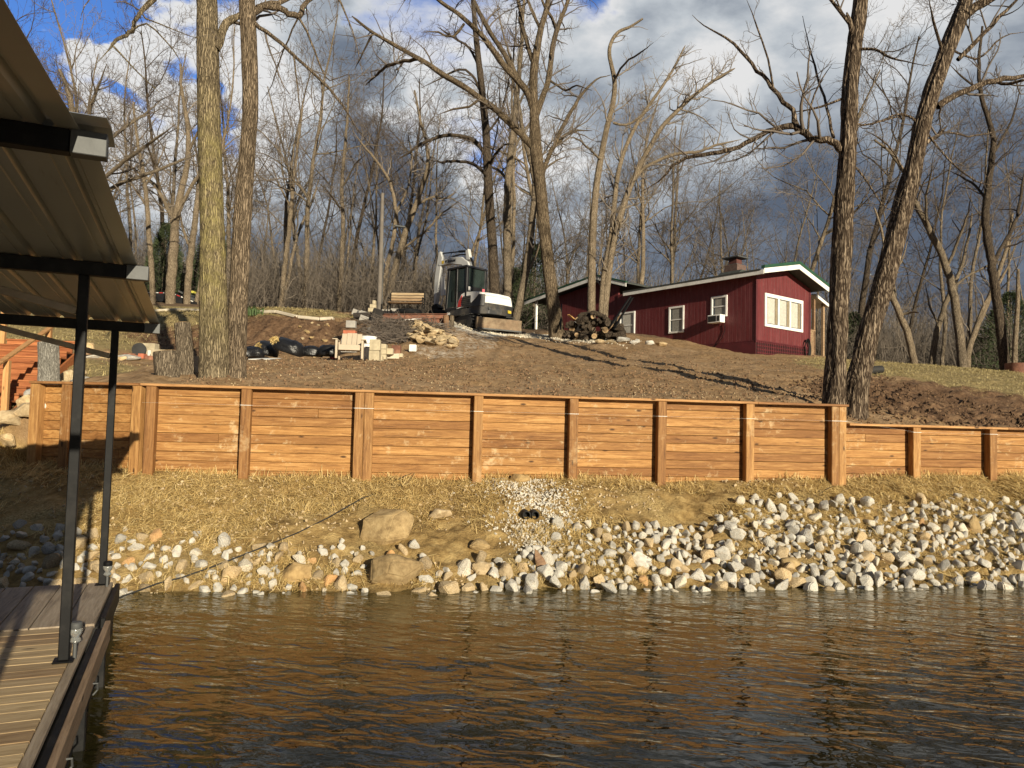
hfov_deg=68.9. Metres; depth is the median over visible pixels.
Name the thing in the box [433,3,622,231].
bare tree
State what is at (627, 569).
riprap rock
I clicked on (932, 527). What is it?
riprap rock
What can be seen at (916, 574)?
riprap rock
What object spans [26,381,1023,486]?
retaining wall
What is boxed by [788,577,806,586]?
riprap rock
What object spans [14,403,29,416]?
limestone block
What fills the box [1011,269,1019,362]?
dead snag
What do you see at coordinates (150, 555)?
riprap rock
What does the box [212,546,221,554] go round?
riprap rock
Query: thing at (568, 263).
bare tree
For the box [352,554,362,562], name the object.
riprap rock
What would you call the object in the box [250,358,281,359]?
plastic sheet
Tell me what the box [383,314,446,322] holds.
rusty beam
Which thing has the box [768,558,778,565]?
riprap rock
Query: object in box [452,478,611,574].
drain gravel
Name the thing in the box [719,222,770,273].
bare tree
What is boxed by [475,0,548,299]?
bare tree
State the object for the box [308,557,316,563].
riprap rock
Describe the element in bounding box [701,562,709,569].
riprap rock
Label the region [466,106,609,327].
bare tree
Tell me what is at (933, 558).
riprap rock
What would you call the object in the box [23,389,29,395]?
limestone block
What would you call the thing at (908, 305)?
bare tree
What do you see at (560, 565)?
riprap rock
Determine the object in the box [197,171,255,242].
bare tree
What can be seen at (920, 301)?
bare tree
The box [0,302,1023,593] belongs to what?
ground
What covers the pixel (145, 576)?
riprap rock
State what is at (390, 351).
concrete block
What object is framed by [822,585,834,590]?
riprap rock
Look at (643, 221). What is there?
bare tree
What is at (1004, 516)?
riprap rock
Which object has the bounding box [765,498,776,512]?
riprap rock
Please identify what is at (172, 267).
bare tree
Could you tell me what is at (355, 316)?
timber beam
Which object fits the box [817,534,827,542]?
riprap rock
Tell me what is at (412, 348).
white block
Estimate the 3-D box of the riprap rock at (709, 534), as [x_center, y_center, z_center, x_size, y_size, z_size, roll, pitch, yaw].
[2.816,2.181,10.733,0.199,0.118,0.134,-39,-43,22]
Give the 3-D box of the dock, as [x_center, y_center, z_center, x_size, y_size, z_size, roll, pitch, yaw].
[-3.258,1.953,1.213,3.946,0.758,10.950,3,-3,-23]
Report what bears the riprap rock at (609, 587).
on the ground at (446, 544)
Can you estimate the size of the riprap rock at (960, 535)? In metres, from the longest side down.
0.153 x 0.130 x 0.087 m
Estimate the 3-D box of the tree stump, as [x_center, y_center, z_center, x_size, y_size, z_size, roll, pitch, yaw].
[-5.880,-0.263,12.726,0.484,0.640,0.422,1,-3,0]
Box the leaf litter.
[56,307,459,354]
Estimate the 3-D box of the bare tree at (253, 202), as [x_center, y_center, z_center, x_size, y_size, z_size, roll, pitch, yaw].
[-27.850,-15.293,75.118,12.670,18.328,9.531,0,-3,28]
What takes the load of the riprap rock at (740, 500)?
on the ground at (446, 544)
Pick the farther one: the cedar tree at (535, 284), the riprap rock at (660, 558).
the cedar tree at (535, 284)
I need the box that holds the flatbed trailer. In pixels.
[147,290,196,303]
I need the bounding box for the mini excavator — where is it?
[429,249,521,332]
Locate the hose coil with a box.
[804,338,810,355]
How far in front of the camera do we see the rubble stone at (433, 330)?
20.63 m
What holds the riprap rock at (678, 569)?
on the ground at (446, 544)
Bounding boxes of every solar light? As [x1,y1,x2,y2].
[70,621,82,658]
[103,561,112,586]
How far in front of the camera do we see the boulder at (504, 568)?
9.32 m
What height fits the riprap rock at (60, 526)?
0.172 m
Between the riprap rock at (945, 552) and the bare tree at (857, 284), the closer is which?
the riprap rock at (945, 552)
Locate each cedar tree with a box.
[143,221,191,301]
[176,239,226,295]
[503,267,539,328]
[512,242,558,329]
[847,311,881,360]
[971,290,1023,369]
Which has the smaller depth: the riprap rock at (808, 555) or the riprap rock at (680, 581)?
the riprap rock at (680, 581)
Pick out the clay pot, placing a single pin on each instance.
(141, 355)
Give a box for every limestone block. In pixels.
[0,410,22,424]
[0,433,15,446]
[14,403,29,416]
[16,394,29,406]
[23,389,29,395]
[60,369,72,381]
[86,355,99,357]
[87,343,94,348]
[118,354,140,360]
[595,339,604,342]
[604,339,616,343]
[616,337,629,342]
[629,340,638,343]
[645,340,653,344]
[655,342,667,346]
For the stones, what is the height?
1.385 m
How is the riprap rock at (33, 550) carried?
on the ground at (446, 544)
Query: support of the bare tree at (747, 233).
on the ground at (446, 544)
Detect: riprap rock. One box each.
[0,576,8,587]
[6,540,31,550]
[8,557,20,564]
[12,519,26,528]
[16,531,27,537]
[28,546,39,556]
[30,524,43,530]
[41,542,55,554]
[41,553,60,568]
[43,578,53,585]
[48,579,61,585]
[54,523,64,531]
[76,527,81,535]
[76,534,87,549]
[76,577,97,584]
[84,551,99,561]
[87,528,98,539]
[89,560,98,569]
[91,564,115,573]
[109,577,115,586]
[111,553,120,558]
[114,534,127,543]
[119,588,127,594]
[122,557,134,564]
[127,543,144,550]
[136,533,148,541]
[138,571,154,582]
[139,583,150,591]
[143,552,154,560]
[149,528,162,541]
[159,555,168,563]
[164,576,171,590]
[172,545,181,551]
[175,560,186,571]
[188,580,203,589]
[189,548,201,555]
[193,531,201,537]
[195,560,207,567]
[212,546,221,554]
[216,560,229,568]
[218,532,230,546]
[220,566,241,585]
[221,590,234,596]
[234,546,241,551]
[238,559,252,572]
[242,553,250,559]
[251,543,265,549]
[253,558,261,564]
[257,565,269,575]
[269,578,276,589]
[274,551,283,561]
[279,542,287,550]
[292,554,305,563]
[299,581,306,591]
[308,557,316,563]
[312,570,325,580]
[324,574,337,585]
[329,557,340,566]
[334,574,347,590]
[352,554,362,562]
[376,591,390,594]
[398,543,407,554]
[408,539,419,548]
[412,587,426,592]
[418,575,433,582]
[419,556,431,569]
[438,581,459,593]
[443,571,452,580]
[457,558,471,575]
[462,582,474,590]
[475,550,486,561]
[480,582,487,590]
[488,567,498,577]
[490,585,501,591]
[505,579,517,591]
[514,577,520,584]
[517,562,527,572]
[523,585,532,593]
[525,573,538,589]
[537,564,553,580]
[542,551,554,564]
[543,546,551,551]
[549,575,560,587]
[551,532,561,542]
[552,516,563,527]
[555,561,567,573]
[569,570,576,578]
[577,564,590,575]
[579,575,589,589]
[584,519,591,528]
[593,527,602,537]
[593,574,604,587]
[601,582,616,592]
[602,533,611,541]
[603,549,616,557]
[622,521,630,530]
[623,552,634,568]
[623,565,632,574]
[625,542,631,551]
[636,566,647,574]
[638,531,646,538]
[639,575,647,585]
[644,538,653,547]
[650,520,659,528]
[651,534,659,543]
[651,574,661,586]
[656,554,664,562]
[659,566,670,576]
[661,526,667,533]
[661,539,670,549]
[669,528,678,535]
[674,575,686,588]
[676,550,683,560]
[676,559,684,571]
[682,529,690,536]
[684,542,691,549]
[690,568,705,581]
[693,532,701,540]
[698,586,710,591]
[700,521,707,526]
[700,549,715,561]
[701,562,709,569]
[702,530,713,539]
[702,538,710,545]
[710,581,727,590]
[711,557,719,563]
[714,525,724,532]
[714,546,730,560]
[715,576,723,581]
[722,572,736,582]
[724,521,736,530]
[724,541,734,551]
[729,528,745,540]
[730,561,742,571]
[731,517,739,523]
[731,554,740,562]
[735,496,744,504]
[736,524,747,530]
[738,581,747,588]
[744,584,753,591]
[746,557,760,570]
[748,498,754,505]
[748,573,759,582]
[751,493,758,501]
[751,521,757,530]
[757,499,763,506]
[762,536,775,547]
[763,518,773,523]
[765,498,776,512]
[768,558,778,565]
[773,542,785,548]
[774,568,791,581]
[774,578,788,589]
[775,545,788,558]
[778,503,786,512]
[780,511,788,520]
[782,535,788,544]
[783,562,794,570]
[785,519,795,528]
[787,525,799,535]
[788,493,797,501]
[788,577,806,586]
[791,504,800,511]
[797,564,808,572]
[799,528,813,541]
[803,508,811,515]
[803,582,817,590]
[804,525,813,531]
[805,552,812,558]
[805,576,816,582]
[806,498,813,504]
[808,513,821,521]
[810,565,819,579]
[815,542,823,550]
[817,530,823,534]
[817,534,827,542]
[818,500,828,511]
[818,575,832,585]
[822,525,833,534]
[822,569,834,577]
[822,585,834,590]
[824,553,835,562]
[827,559,832,567]
[829,500,837,506]
[833,493,844,504]
[840,516,849,526]
[842,545,850,549]
[843,527,851,535]
[846,571,855,586]
[848,497,854,504]
[849,504,857,516]
[850,542,863,554]
[855,531,866,543]
[859,574,873,587]
[860,496,873,506]
[861,539,874,551]
[862,562,876,577]
[863,519,874,527]
[872,526,883,535]
[872,556,879,565]
[874,571,883,586]
[879,552,894,563]
[890,542,899,550]
[894,551,915,563]
[900,514,907,521]
[900,561,908,567]
[904,576,912,587]
[906,523,918,528]
[906,568,925,580]
[915,493,926,503]
[917,532,930,539]
[917,540,928,551]
[918,518,924,525]
[919,508,927,520]
[921,503,929,508]
[922,557,932,565]
[926,555,935,562]
[927,522,940,531]
[927,579,940,586]
[930,540,938,547]
[934,534,944,543]
[936,559,949,571]
[936,574,943,583]
[937,501,947,507]
[940,524,949,531]
[940,550,948,557]
[945,520,952,529]
[946,583,953,587]
[950,575,963,585]
[952,559,964,567]
[956,523,967,531]
[956,531,963,538]
[963,554,973,561]
[965,571,980,581]
[977,580,994,589]
[978,558,988,567]
[979,513,992,524]
[987,546,998,555]
[990,527,997,536]
[997,581,1013,589]
[998,523,1005,532]
[999,513,1008,518]
[1001,496,1009,502]
[1004,536,1015,543]
[1008,529,1014,538]
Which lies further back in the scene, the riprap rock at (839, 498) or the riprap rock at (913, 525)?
the riprap rock at (839, 498)
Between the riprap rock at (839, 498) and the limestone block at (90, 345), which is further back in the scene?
the limestone block at (90, 345)
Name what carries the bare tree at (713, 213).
on the ground at (446, 544)
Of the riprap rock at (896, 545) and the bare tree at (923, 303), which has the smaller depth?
the riprap rock at (896, 545)
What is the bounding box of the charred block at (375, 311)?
[370,308,383,323]
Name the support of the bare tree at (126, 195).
on the ground at (446, 544)
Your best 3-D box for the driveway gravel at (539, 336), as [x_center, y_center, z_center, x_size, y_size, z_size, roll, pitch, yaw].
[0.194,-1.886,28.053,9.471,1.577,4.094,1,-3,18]
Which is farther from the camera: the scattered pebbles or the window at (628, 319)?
the window at (628, 319)
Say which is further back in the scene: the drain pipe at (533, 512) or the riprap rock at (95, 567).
the drain pipe at (533, 512)
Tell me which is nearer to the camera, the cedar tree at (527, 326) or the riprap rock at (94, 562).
the riprap rock at (94, 562)
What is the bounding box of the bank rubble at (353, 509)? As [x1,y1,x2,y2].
[0,471,1022,592]
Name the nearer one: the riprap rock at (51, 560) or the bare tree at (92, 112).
the riprap rock at (51, 560)
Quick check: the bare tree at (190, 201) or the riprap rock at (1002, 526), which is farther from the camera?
the bare tree at (190, 201)
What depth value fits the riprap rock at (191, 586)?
8.64 m
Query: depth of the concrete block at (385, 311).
30.25 m
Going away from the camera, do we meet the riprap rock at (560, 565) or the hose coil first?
the riprap rock at (560, 565)
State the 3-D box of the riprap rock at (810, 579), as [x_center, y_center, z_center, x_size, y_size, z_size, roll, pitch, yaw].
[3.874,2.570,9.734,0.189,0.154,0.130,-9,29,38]
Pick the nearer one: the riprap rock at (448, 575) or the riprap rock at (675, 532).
the riprap rock at (448, 575)
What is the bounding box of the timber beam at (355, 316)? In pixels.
[353,312,371,318]
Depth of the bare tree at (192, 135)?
50.83 m
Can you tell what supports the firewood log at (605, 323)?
on the firewood log at (604, 330)
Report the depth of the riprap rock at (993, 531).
11.22 m
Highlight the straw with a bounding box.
[0,428,1023,592]
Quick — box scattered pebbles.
[190,349,853,420]
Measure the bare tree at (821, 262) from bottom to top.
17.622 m
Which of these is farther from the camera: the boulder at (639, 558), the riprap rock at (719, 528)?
the riprap rock at (719, 528)
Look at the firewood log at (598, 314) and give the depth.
27.29 m
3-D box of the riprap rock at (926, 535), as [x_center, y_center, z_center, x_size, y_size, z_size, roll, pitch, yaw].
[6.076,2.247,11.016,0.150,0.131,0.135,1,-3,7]
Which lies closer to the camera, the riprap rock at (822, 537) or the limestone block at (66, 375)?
the riprap rock at (822, 537)
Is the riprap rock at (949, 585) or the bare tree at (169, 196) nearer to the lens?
the riprap rock at (949, 585)
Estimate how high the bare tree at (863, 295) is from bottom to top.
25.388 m
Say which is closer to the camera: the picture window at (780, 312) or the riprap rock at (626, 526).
the riprap rock at (626, 526)
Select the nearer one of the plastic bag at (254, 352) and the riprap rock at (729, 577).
the riprap rock at (729, 577)
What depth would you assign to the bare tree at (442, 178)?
46.29 m
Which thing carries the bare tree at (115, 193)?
on the ground at (446, 544)
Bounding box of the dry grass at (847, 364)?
[6,306,1023,407]
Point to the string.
(557, 413)
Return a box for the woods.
[125,223,1023,359]
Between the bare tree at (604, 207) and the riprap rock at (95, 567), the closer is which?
the riprap rock at (95, 567)
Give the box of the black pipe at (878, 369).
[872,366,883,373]
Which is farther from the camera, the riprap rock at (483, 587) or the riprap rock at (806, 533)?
the riprap rock at (806, 533)
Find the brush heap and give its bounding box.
[352,307,460,345]
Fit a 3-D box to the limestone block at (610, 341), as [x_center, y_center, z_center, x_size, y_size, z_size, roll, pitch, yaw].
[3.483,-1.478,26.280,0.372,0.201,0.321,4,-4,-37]
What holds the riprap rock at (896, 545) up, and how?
on the ground at (446, 544)
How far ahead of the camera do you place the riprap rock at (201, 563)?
8.96 m
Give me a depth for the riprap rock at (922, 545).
10.77 m
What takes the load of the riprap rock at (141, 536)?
on the ground at (446, 544)
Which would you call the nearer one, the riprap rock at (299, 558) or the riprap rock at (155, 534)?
the riprap rock at (299, 558)
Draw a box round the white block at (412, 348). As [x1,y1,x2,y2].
[409,344,416,351]
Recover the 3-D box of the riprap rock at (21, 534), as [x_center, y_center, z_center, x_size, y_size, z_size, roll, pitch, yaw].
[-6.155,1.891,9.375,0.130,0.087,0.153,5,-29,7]
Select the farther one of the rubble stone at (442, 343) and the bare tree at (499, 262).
the bare tree at (499, 262)
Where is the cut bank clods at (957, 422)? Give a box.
[790,375,1023,426]
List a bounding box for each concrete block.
[143,343,158,353]
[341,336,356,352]
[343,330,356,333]
[346,320,356,328]
[359,315,369,319]
[369,339,380,351]
[369,350,380,360]
[381,344,387,349]
[381,349,386,354]
[382,309,391,313]
[387,348,393,354]
[387,354,399,358]
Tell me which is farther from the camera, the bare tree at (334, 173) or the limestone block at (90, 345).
the bare tree at (334, 173)
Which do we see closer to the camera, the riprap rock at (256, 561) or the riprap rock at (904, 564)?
the riprap rock at (256, 561)
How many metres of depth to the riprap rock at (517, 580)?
9.23 m
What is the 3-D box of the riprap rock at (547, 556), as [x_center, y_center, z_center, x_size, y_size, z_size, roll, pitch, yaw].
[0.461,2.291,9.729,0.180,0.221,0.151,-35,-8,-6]
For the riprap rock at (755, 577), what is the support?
on the ground at (446, 544)
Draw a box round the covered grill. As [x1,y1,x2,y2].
[394,308,421,313]
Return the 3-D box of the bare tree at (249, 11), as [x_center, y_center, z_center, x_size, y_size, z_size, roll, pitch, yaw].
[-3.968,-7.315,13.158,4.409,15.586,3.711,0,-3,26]
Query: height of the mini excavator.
4.056 m
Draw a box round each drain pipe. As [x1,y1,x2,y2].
[521,509,530,518]
[530,509,539,518]
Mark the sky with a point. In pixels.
(777, 21)
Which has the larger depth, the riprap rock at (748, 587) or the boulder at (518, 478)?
the boulder at (518, 478)
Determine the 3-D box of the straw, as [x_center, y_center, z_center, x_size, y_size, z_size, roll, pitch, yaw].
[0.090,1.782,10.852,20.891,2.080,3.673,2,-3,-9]
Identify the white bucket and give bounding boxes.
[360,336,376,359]
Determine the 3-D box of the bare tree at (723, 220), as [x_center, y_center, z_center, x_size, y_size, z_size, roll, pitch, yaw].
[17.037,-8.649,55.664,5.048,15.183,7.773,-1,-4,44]
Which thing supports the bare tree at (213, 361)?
on the ground at (446, 544)
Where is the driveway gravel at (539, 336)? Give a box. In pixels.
[454,323,640,348]
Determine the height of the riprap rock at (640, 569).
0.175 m
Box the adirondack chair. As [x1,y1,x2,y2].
[332,333,366,360]
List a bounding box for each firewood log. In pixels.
[569,320,576,326]
[569,331,577,336]
[576,313,582,323]
[580,312,590,316]
[581,328,592,333]
[582,317,591,321]
[586,332,596,338]
[594,311,603,317]
[596,335,605,339]
[598,320,610,326]
[598,327,607,336]
[605,331,613,337]
[615,324,624,330]
[616,330,625,337]
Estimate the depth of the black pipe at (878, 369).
20.53 m
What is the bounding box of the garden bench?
[387,292,424,313]
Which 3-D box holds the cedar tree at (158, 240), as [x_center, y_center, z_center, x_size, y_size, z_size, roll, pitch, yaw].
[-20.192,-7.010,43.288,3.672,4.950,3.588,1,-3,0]
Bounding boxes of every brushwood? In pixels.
[130,201,1023,370]
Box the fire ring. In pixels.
[1004,363,1023,372]
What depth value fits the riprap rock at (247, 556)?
9.18 m
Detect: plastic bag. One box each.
[246,346,264,357]
[254,340,278,356]
[269,336,304,356]
[304,345,322,356]
[317,345,337,356]
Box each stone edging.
[154,308,198,311]
[258,310,333,320]
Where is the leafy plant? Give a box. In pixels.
[248,306,265,315]
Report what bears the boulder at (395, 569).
on the ground at (446, 544)
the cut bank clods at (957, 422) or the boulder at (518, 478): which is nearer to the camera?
the boulder at (518, 478)
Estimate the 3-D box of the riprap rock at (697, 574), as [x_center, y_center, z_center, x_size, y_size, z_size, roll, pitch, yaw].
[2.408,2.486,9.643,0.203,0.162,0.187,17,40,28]
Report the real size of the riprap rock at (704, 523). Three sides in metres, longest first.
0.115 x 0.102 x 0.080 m
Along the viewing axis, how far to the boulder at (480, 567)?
9.33 m
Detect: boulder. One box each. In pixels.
[281,562,311,582]
[360,509,413,544]
[368,553,423,584]
[429,508,451,518]
[469,538,490,550]
[472,561,491,574]
[498,562,512,578]
[510,474,530,482]
[534,549,545,567]
[632,551,651,570]
[667,558,689,571]
[781,557,801,566]
[858,552,874,561]
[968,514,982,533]
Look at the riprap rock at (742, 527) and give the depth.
10.84 m
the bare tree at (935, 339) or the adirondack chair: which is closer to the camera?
the adirondack chair
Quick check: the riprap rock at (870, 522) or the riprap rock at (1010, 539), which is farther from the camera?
the riprap rock at (870, 522)
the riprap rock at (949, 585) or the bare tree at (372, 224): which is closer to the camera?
the riprap rock at (949, 585)
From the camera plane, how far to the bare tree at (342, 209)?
37.30 m
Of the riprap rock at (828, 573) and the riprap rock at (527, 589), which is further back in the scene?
the riprap rock at (828, 573)
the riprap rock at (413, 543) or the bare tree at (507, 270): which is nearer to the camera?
the riprap rock at (413, 543)
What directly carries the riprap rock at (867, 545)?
on the ground at (446, 544)
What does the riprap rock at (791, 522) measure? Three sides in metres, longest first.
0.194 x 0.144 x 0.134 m
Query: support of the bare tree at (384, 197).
on the ground at (446, 544)
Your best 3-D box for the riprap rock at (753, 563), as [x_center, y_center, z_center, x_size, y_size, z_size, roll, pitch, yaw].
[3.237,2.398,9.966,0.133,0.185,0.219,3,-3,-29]
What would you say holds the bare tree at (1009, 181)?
on the ground at (446, 544)
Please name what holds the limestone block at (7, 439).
on the ground at (446, 544)
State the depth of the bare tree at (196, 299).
40.76 m
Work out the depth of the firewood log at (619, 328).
27.27 m
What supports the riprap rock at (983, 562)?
on the ground at (446, 544)
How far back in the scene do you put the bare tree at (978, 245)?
37.44 m
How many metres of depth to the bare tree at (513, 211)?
40.40 m
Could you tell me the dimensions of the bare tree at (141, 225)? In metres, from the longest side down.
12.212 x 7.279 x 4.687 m
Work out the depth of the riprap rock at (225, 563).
9.00 m
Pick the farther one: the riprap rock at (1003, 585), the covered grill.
the covered grill
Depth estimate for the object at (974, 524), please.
11.33 m
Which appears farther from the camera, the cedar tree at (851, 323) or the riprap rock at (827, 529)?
the cedar tree at (851, 323)
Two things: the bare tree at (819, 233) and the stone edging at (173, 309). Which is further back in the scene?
the bare tree at (819, 233)
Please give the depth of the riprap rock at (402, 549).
9.64 m
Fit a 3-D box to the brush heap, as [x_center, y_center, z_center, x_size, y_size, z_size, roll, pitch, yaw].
[-3.183,-1.493,21.569,3.356,1.923,3.220,1,-3,0]
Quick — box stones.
[0,492,1023,594]
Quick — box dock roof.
[0,0,159,664]
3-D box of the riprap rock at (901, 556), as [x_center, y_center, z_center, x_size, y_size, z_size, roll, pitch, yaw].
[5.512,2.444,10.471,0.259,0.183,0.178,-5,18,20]
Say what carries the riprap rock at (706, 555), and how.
on the ground at (446, 544)
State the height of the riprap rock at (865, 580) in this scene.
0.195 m
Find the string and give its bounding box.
[146,402,1004,434]
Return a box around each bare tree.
[7,0,73,89]
[31,32,171,218]
[35,0,143,163]
[44,40,130,189]
[49,0,195,290]
[50,2,167,179]
[51,58,141,216]
[53,62,198,201]
[60,0,189,246]
[80,0,293,377]
[81,94,174,262]
[91,22,282,214]
[105,93,196,225]
[108,61,237,303]
[110,0,260,236]
[113,121,176,228]
[115,20,293,302]
[115,94,180,303]
[124,207,159,262]
[132,114,269,290]
[138,151,195,244]
[144,88,306,239]
[145,146,198,238]
[161,102,198,303]
[183,0,282,304]
[184,156,282,244]
[187,26,397,291]
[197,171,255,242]
[220,0,419,308]
[223,1,371,306]
[224,132,299,274]
[224,153,302,303]
[228,0,375,377]
[240,93,346,302]
[264,70,396,267]
[266,101,330,307]
[288,79,380,310]
[293,10,464,311]
[296,138,391,272]
[297,85,430,308]
[311,75,367,311]
[315,153,378,270]
[329,10,490,286]
[337,0,609,338]
[345,96,424,256]
[345,99,454,271]
[352,82,463,308]
[354,97,479,306]
[359,135,421,250]
[384,97,479,306]
[393,68,485,264]
[397,1,524,293]
[412,64,570,266]
[423,147,499,256]
[424,82,556,260]
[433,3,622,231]
[442,207,519,292]
[445,195,499,266]
[450,135,555,268]
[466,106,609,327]
[474,0,548,306]
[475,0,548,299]
[480,148,586,290]
[482,0,560,242]
[497,136,638,284]
[497,170,566,276]
[511,79,571,320]
[550,176,645,282]
[558,135,626,277]
[558,181,620,279]
[560,82,698,283]
[561,18,747,332]
[565,132,633,267]
[565,144,659,274]
[591,55,746,284]
[596,185,668,283]
[623,74,761,281]
[623,85,769,282]
[631,240,682,285]
[639,0,944,416]
[654,206,708,281]
[670,150,779,278]
[675,184,749,277]
[677,134,790,276]
[680,176,780,278]
[690,194,754,278]
[702,160,784,268]
[703,130,890,264]
[708,164,802,270]
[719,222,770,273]
[744,1,945,271]
[769,187,829,273]
[782,230,828,293]
[784,155,886,354]
[795,227,858,317]
[810,0,1019,337]
[820,157,967,343]
[820,210,884,313]
[828,277,898,333]
[830,235,872,311]
[846,0,1023,419]
[850,222,880,310]
[856,62,1015,364]
[861,102,1020,362]
[873,117,1014,367]
[874,208,922,363]
[893,273,932,335]
[896,267,954,343]
[898,194,981,326]
[901,162,1023,361]
[905,51,1023,345]
[921,213,974,364]
[934,263,982,343]
[944,26,1023,370]
[948,242,1022,335]
[962,213,1023,367]
[963,250,1023,337]
[966,236,1023,328]
[967,100,1023,347]
[982,130,1023,226]
[995,109,1023,241]
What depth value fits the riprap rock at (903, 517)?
11.48 m
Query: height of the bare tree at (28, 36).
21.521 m
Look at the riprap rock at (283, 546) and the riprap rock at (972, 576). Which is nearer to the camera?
the riprap rock at (283, 546)
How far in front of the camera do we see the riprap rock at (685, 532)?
10.75 m
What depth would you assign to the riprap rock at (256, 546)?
9.44 m
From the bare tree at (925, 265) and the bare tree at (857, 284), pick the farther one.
the bare tree at (857, 284)
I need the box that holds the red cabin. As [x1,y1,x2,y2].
[524,255,828,355]
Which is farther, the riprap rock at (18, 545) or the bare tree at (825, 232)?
the bare tree at (825, 232)
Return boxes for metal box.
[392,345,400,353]
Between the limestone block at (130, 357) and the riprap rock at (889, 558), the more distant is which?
the limestone block at (130, 357)
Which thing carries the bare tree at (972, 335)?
on the ground at (446, 544)
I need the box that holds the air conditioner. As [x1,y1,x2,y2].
[708,314,724,323]
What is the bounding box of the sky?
[5,0,1023,346]
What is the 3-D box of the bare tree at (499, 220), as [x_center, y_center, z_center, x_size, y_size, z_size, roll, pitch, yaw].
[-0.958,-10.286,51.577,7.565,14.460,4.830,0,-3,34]
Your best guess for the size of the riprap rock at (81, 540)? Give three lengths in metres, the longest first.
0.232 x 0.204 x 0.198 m
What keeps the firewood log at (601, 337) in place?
on the ground at (446, 544)
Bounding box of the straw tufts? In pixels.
[2,429,965,592]
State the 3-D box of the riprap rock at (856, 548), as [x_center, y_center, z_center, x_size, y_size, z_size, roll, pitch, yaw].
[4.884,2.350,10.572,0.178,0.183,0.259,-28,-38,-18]
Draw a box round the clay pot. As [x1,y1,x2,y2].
[138,353,147,358]
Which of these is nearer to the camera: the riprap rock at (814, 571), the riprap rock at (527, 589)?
the riprap rock at (527, 589)
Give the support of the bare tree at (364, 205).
on the ground at (446, 544)
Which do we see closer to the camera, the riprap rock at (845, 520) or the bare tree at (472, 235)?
the riprap rock at (845, 520)
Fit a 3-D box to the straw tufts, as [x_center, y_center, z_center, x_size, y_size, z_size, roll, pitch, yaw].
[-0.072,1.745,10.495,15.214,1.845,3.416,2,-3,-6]
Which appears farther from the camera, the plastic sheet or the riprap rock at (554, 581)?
the plastic sheet
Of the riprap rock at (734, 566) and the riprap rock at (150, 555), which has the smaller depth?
the riprap rock at (150, 555)
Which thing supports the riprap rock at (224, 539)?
on the ground at (446, 544)
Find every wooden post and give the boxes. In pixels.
[443,315,448,327]
[449,316,453,327]
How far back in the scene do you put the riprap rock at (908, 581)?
9.82 m
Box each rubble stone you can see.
[415,337,423,343]
[425,340,434,345]
[427,329,437,333]
[427,332,435,337]
[436,336,444,341]
[436,341,445,345]
[447,340,457,343]
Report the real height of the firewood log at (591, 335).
0.315 m
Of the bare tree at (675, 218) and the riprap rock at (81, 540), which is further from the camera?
the bare tree at (675, 218)
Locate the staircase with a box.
[0,312,74,410]
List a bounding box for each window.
[619,311,634,332]
[668,305,683,333]
[711,295,727,315]
[764,293,802,332]
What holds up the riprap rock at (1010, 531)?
on the ground at (446, 544)
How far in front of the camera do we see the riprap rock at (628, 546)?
10.04 m
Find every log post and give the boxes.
[37,341,59,380]
[174,322,194,374]
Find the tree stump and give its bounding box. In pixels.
[153,350,179,376]
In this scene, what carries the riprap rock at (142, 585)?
on the ground at (446, 544)
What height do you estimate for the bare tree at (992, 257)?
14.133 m
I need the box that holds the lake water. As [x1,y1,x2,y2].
[68,584,1023,767]
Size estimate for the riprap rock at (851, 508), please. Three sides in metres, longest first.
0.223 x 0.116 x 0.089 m
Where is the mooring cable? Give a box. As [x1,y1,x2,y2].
[119,494,372,597]
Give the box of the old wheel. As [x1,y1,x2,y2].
[132,343,146,354]
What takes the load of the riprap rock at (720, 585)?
on the ground at (446, 544)
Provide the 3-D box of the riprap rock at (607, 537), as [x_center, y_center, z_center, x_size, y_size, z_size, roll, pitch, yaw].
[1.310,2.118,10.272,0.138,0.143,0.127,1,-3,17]
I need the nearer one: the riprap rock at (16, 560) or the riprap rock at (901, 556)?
the riprap rock at (16, 560)
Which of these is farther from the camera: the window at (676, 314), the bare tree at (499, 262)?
the bare tree at (499, 262)
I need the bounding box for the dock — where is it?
[0,582,119,767]
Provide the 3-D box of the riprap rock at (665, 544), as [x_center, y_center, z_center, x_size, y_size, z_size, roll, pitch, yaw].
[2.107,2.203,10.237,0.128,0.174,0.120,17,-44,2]
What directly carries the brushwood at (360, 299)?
on the ground at (446, 544)
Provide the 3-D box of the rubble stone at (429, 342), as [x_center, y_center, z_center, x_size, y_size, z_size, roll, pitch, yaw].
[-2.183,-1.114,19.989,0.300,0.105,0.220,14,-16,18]
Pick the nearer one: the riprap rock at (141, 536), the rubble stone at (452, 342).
the riprap rock at (141, 536)
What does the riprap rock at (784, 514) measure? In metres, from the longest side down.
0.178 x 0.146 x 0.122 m
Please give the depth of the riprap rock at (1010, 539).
11.07 m
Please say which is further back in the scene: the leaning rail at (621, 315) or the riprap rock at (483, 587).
the leaning rail at (621, 315)
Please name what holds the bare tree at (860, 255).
on the ground at (446, 544)
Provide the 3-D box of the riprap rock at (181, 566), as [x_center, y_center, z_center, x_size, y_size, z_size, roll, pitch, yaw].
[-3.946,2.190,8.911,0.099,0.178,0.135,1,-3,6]
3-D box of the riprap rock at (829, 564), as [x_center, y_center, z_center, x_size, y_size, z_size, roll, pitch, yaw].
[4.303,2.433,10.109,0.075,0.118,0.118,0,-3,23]
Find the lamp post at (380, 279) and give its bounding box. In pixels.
[377,193,405,309]
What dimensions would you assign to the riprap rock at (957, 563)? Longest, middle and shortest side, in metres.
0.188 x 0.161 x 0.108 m
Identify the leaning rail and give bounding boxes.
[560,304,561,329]
[608,296,630,329]
[612,297,632,329]

